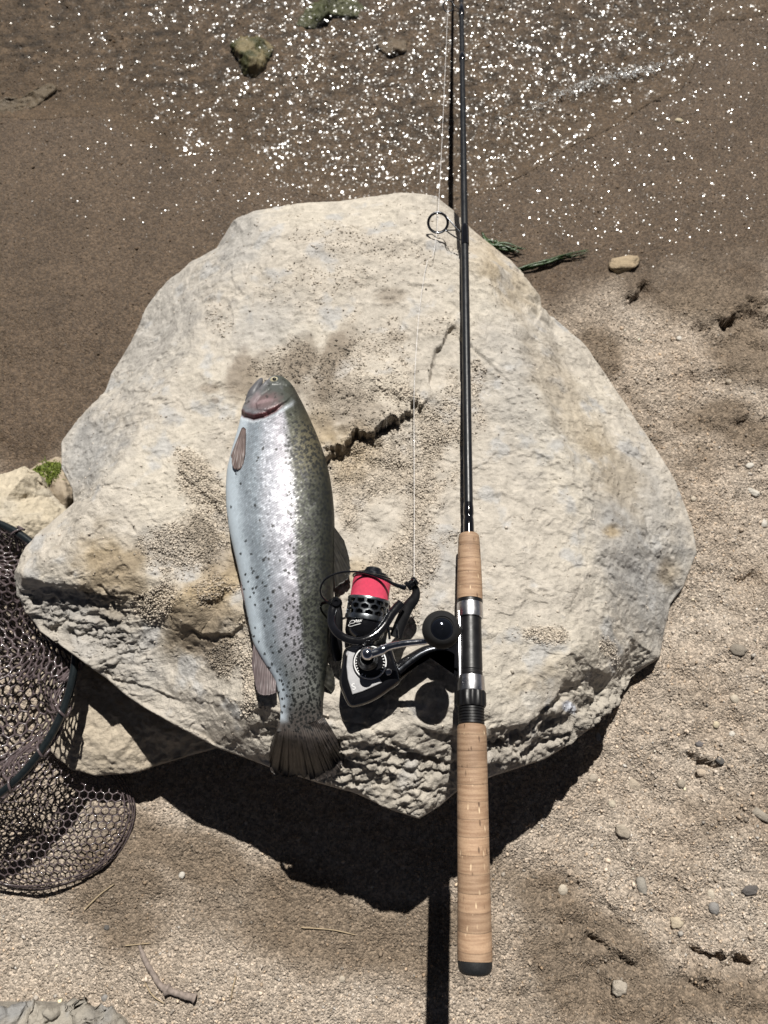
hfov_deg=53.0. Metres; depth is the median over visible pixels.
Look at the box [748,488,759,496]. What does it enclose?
pebble
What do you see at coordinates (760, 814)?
stone
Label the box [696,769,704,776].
pebble
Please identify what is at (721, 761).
pebble
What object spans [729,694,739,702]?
pebble
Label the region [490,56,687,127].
foam
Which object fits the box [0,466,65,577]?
boulder
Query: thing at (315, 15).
submerged rock
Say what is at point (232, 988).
dry stem
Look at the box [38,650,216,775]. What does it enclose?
boulder
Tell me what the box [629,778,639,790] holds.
pebble
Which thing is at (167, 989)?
twig
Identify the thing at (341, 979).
pebble
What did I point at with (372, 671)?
fishing rod
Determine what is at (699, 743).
pebble
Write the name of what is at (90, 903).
dry stem
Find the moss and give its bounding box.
[33,458,65,485]
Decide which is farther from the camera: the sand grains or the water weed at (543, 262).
the water weed at (543, 262)
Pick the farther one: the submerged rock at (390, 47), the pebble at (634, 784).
the submerged rock at (390, 47)
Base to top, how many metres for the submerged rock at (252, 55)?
0.092 m
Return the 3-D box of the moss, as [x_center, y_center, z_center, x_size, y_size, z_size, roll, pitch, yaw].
[-0.408,-0.049,0.938,0.049,0.017,0.044,0,75,0]
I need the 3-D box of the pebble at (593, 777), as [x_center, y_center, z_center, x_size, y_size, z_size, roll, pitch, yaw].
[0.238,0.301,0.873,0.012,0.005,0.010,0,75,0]
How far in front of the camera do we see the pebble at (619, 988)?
0.81 m
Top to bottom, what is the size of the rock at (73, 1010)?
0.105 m
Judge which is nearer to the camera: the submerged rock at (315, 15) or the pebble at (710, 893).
the pebble at (710, 893)
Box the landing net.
[0,520,134,890]
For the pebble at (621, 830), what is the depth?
0.85 m
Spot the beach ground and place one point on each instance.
(44, 394)
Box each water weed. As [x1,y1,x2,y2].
[481,232,525,252]
[518,249,587,271]
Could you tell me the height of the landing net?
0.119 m
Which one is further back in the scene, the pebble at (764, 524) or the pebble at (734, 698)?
the pebble at (764, 524)
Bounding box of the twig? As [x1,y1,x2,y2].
[138,944,196,1003]
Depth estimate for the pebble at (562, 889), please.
0.84 m
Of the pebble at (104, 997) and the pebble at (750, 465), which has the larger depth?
the pebble at (750, 465)
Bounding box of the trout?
[226,375,350,780]
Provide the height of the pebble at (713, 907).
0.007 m
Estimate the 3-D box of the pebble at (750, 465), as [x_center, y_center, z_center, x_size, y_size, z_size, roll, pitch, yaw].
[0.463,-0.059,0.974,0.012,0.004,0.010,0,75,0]
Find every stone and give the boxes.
[609,255,639,273]
[752,807,767,822]
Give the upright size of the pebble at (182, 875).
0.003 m
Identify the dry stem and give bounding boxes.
[84,884,114,909]
[145,982,163,1003]
[230,976,236,1002]
[301,927,354,934]
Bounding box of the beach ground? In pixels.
[0,0,767,1023]
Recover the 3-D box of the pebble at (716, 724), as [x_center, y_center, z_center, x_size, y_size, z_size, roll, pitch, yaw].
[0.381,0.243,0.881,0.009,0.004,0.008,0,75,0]
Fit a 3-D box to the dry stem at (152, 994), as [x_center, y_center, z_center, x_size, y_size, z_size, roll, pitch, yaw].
[-0.243,0.507,0.810,0.030,0.002,0.004,40,79,10]
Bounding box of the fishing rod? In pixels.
[319,0,492,976]
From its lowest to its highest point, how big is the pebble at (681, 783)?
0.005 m
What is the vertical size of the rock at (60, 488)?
0.086 m
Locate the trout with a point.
(289, 548)
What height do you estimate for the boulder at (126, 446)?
0.288 m
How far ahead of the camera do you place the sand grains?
0.76 m
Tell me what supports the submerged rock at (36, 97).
on the beach ground
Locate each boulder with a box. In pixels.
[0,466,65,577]
[14,192,696,818]
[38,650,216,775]
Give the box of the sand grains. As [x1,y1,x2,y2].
[35,204,682,799]
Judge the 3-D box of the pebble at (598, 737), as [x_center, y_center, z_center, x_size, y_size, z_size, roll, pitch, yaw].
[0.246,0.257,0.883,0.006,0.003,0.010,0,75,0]
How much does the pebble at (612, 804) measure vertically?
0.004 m
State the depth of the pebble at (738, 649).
0.90 m
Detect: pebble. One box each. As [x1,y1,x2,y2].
[101,994,107,1001]
[179,872,184,878]
[339,975,344,982]
[558,884,567,894]
[588,773,597,781]
[596,732,600,740]
[608,800,615,807]
[612,980,626,997]
[615,824,630,838]
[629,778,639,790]
[636,876,647,895]
[670,917,683,928]
[677,778,685,787]
[695,741,703,746]
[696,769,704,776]
[707,889,714,899]
[708,902,718,914]
[713,721,719,727]
[715,756,724,764]
[729,644,747,655]
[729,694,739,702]
[742,885,758,895]
[745,462,753,468]
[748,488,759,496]
[761,519,767,527]
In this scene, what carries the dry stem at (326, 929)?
on the beach ground
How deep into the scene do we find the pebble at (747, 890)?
0.84 m
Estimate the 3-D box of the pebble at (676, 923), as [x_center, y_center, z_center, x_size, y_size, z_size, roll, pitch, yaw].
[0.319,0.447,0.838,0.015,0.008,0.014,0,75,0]
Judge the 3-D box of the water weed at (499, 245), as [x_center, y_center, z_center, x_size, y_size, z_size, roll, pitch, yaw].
[0.160,-0.367,1.062,0.069,0.014,0.019,22,76,6]
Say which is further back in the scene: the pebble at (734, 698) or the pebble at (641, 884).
the pebble at (734, 698)
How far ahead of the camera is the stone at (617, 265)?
1.06 m
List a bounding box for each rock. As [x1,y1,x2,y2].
[0,83,56,113]
[0,996,127,1023]
[30,457,73,508]
[230,35,273,77]
[296,0,363,28]
[376,38,406,56]

